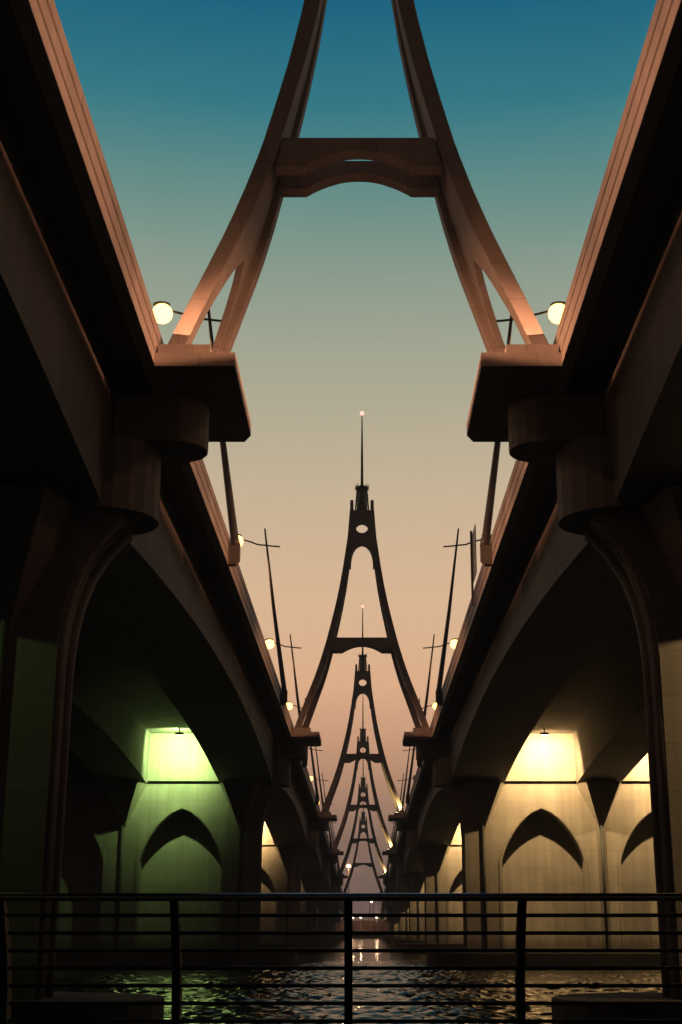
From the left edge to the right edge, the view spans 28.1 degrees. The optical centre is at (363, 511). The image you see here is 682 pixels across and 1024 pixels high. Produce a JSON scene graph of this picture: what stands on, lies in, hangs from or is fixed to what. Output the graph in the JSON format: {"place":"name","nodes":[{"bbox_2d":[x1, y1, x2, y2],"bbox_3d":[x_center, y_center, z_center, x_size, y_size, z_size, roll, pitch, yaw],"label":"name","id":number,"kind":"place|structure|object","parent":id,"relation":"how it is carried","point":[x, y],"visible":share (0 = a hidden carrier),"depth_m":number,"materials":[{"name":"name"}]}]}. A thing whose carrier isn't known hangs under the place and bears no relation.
{"place":"outdoors","nodes":[
{"label":"outdoors","id":0,"kind":"place"},
{"bbox_2d":[333,912,343,930],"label":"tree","id":1,"kind":"object","parent":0,"point":[336,924],"visible":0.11,"depth_m":469.37,"materials":[{"name":"green plant"}]},
{"bbox_2d":[0,893,681,1023],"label":"railing","id":2,"kind":"object","parent":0,"point":[176,951],"visible":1,"depth_m":11.51,"materials":[{"name":"metal"}]},
{"bbox_2d":[54,0,656,919],"label":"sky","id":3,"kind":"structure","parent":0,"point":[358,303],"materials":[{"name":"blue"}]},
{"bbox_2d":[54,939,661,1023],"bbox_3d":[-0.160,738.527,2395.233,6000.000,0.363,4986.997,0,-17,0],"label":"water","id":4,"kind":"structure","parent":0,"point":[359,994],"depth_m":68.83,"materials":[{"name":"black liquid"}]},
{"bbox_2d":[0,394,209,1023],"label":"bridge pier","id":5,"kind":"structure","parent":4,"relation":"in","point":[58,553],"depth_m":38.03,"materials":[{"name":"concrete"}]},
{"bbox_2d":[55,733,307,965],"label":"bridge pier","id":6,"kind":"structure","parent":4,"relation":"in","point":[184,820],"depth_m":111.67,"materials":[{"name":"concrete"}]},
{"bbox_2d":[260,819,328,948],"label":"bridge pier","id":7,"kind":"structure","parent":4,"relation":"in","point":[282,867],"depth_m":181.32,"materials":[{"name":"concrete"}]},
{"bbox_2d":[300,854,337,946],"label":"bridge pier","id":8,"kind":"structure","parent":4,"relation":"in","point":[310,883],"depth_m":242.72,"materials":[{"name":"concrete"}]},
{"bbox_2d":[317,878,342,942],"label":"bridge pier","id":9,"kind":"structure","parent":4,"relation":"in","point":[322,906],"depth_m":307.55,"materials":[{"name":"concrete"}]},
{"bbox_2d":[338,761,388,878],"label":"bridge arch","id":10,"kind":"structure","parent":9,"relation":"on","point":[363,787],"depth_m":313.48,"materials":[{"name":"concrete"}]},
{"bbox_2d":[327,901,343,940],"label":"bridge pier","id":11,"kind":"structure","parent":4,"relation":"in","point":[330,921],"depth_m":373.93,"materials":[{"name":"concrete"}]},
{"bbox_2d":[0,0,343,930],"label":"bridge deck","id":12,"kind":"structure","parent":11,"relation":"on","point":[170,640],"depth_m":38.91,"materials":[{"name":"concrete"}]},
{"bbox_2d":[175,728,183,735],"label":"flood light","id":13,"kind":"object","parent":12,"relation":"attached to","point":[179,733],"visible":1,"depth_m":110.15,"materials":[{"name":"paint"}]},
{"bbox_2d":[153,301,240,566],"bbox_3d":[-7.666,-3.938,61.882,4.448,13.158,0.960,0,-17,0],"label":"street lamp","id":14,"kind":"object","parent":12,"relation":"on","point":[163,311],"visible":0.85,"depth_m":61.01,"materials":[{"name":"metal"}]},
{"bbox_2d":[238,528,287,704],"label":"street lamp","id":15,"kind":"object","parent":12,"relation":"on","point":[283,696],"visible":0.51,"depth_m":98.70,"materials":[{"name":"metal"}]},
{"bbox_2d":[265,634,307,767],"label":"street lamp","id":16,"kind":"object","parent":12,"relation":"on","point":[270,643],"visible":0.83,"depth_m":134.78,"materials":[{"name":"metal"}]},
{"bbox_2d":[286,698,318,804],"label":"street lamp","id":17,"kind":"object","parent":12,"relation":"on","point":[289,705],"visible":0.69,"depth_m":167.87,"materials":[{"name":"metal"}]},
{"bbox_2d":[308,747,323,806],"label":"street lamp","id":18,"kind":"object","parent":12,"relation":"on","point":[322,801],"visible":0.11,"depth_m":203.64,"materials":[{"name":"metal"}]},
{"bbox_2d":[309,773,331,848],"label":"street lamp","id":19,"kind":"object","parent":12,"relation":"on","point":[330,839],"visible":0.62,"depth_m":238.74,"materials":[{"name":"metal"}]},
{"bbox_2d":[319,801,335,863],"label":"street lamp","id":20,"kind":"object","parent":12,"relation":"on","point":[331,833],"visible":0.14,"depth_m":272.94,"materials":[{"name":"metal"}]},
{"bbox_2d":[329,822,339,875],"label":"street lamp","id":21,"kind":"object","parent":12,"relation":"on","point":[338,873],"visible":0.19,"depth_m":306.97,"materials":[{"name":"metal"}]},
{"bbox_2d":[382,901,399,940],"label":"bridge pier","id":22,"kind":"structure","parent":4,"relation":"in","point":[396,923],"depth_m":373.90,"materials":[{"name":"concrete"}]},
{"bbox_2d":[343,795,383,892],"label":"bridge arch","id":23,"kind":"structure","parent":22,"relation":"on","point":[363,821],"depth_m":379.92,"materials":[{"name":"concrete"}]},
{"bbox_2d":[383,878,408,942],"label":"bridge pier","id":24,"kind":"structure","parent":4,"relation":"in","point":[403,908],"depth_m":307.49,"materials":[{"name":"concrete"}]},
{"bbox_2d":[388,854,424,946],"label":"bridge pier","id":25,"kind":"structure","parent":4,"relation":"in","point":[414,883],"depth_m":242.72,"materials":[{"name":"concrete"}]},
{"bbox_2d":[331,706,394,854],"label":"bridge arch","id":26,"kind":"structure","parent":25,"relation":"on","point":[362,742],"depth_m":248.91,"materials":[{"name":"concrete"}]},
{"bbox_2d":[396,819,463,948],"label":"bridge pier","id":27,"kind":"structure","parent":4,"relation":"in","point":[442,868],"depth_m":181.29,"materials":[{"name":"concrete"}]},
{"bbox_2d":[319,605,405,820],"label":"bridge arch","id":28,"kind":"structure","parent":27,"relation":"on","point":[362,673],"depth_m":187.22,"materials":[{"name":"concrete"}]},
{"bbox_2d":[416,733,660,965],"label":"bridge pier","id":29,"kind":"structure","parent":4,"relation":"in","point":[539,820],"depth_m":111.64,"materials":[{"name":"concrete"}]},
{"bbox_2d":[291,411,431,746],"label":"bridge arch","id":30,"kind":"structure","parent":29,"relation":"on","point":[356,539],"depth_m":117.27,"materials":[{"name":"concrete"}]},
{"bbox_2d":[507,394,681,1023],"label":"bridge pier","id":31,"kind":"structure","parent":4,"relation":"in","point":[639,550],"depth_m":38.78,"materials":[{"name":"concrete"}]},
{"bbox_2d":[154,0,561,441],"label":"bridge arch","id":32,"kind":"structure","parent":31,"relation":"on","point":[289,162],"depth_m":43.12,"materials":[{"name":"concrete"}]},
{"bbox_2d":[379,0,681,930],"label":"bridge deck","id":33,"kind":"structure","parent":31,"relation":"on","point":[547,640],"depth_m":51.35,"materials":[{"name":"concrete"}]},
{"bbox_2d":[387,822,394,875],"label":"street lamp","id":34,"kind":"object","parent":33,"relation":"on","point":[391,841],"visible":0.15,"depth_m":307.07,"materials":[{"name":"metal"}]},
{"bbox_2d":[390,803,401,863],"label":"street lamp","id":35,"kind":"object","parent":33,"relation":"on","point":[394,833],"visible":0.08,"depth_m":272.95,"materials":[{"name":"metal"}]},
{"bbox_2d":[393,773,414,848],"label":"street lamp","id":36,"kind":"object","parent":33,"relation":"on","point":[394,844],"visible":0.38,"depth_m":237.14,"materials":[{"name":"metal"}]},
{"bbox_2d":[402,747,415,806],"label":"street lamp","id":37,"kind":"object","parent":33,"relation":"on","point":[406,777],"visible":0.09,"depth_m":203.65,"materials":[{"name":"metal"}]},
{"bbox_2d":[406,698,436,804],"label":"street lamp","id":38,"kind":"object","parent":33,"relation":"on","point":[434,705],"visible":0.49,"depth_m":167.79,"materials":[{"name":"metal"}]},
{"bbox_2d":[417,634,457,767],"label":"street lamp","id":39,"kind":"object","parent":33,"relation":"on","point":[453,642],"visible":0.63,"depth_m":134.71,"materials":[{"name":"metal"}]},
{"bbox_2d":[435,528,491,704],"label":"street lamp","id":40,"kind":"object","parent":33,"relation":"on","point":[439,696],"visible":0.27,"depth_m":98.62,"materials":[{"name":"metal"}]},
{"bbox_2d":[470,524,476,605],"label":"road sign","id":41,"kind":"object","parent":33,"relation":"attached to","point":[473,557],"visible":1,"depth_m":68.42,"materials":[{"name":"metal"}]},
{"bbox_2d":[480,301,565,566],"bbox_3d":[7.346,-3.938,61.882,4.448,13.158,0.960,0,-17,0],"label":"street lamp","id":42,"kind":"object","parent":33,"relation":"on","point":[555,311],"visible":0.75,"depth_m":60.92,"materials":[{"name":"metal"}]},
{"bbox_2d":[540,728,548,735],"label":"flood light","id":43,"kind":"object","parent":33,"relation":"attached to","point":[544,733],"visible":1,"depth_m":110.15,"materials":[{"name":"paint"}]},
{"bbox_2d":[335,920,387,930],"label":"building","id":44,"kind":"structure","parent":0,"point":[368,925],"depth_m":480.17,"materials":[{"name":"concrete"}]},
{"bbox_2d":[333,935,392,938],"bbox_3d":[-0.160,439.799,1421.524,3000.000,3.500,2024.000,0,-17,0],"label":"bank","id":45,"kind":"structure","parent":0,"point":[367,936],"depth_m":454.38,"materials":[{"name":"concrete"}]},
{"bbox_2d":[346,864,350,892],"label":"mast lamp","id":46,"kind":"object","parent":45,"relation":"on","point":[348,866],"visible":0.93,"depth_m":481.63,"materials":[{"name":"paint"}]},
{"bbox_2d":[373,901,389,930],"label":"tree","id":47,"kind":"object","parent":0,"point":[382,917],"visible":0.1,"depth_m":468.66,"materials":[{"name":"green plant"}]}
]}

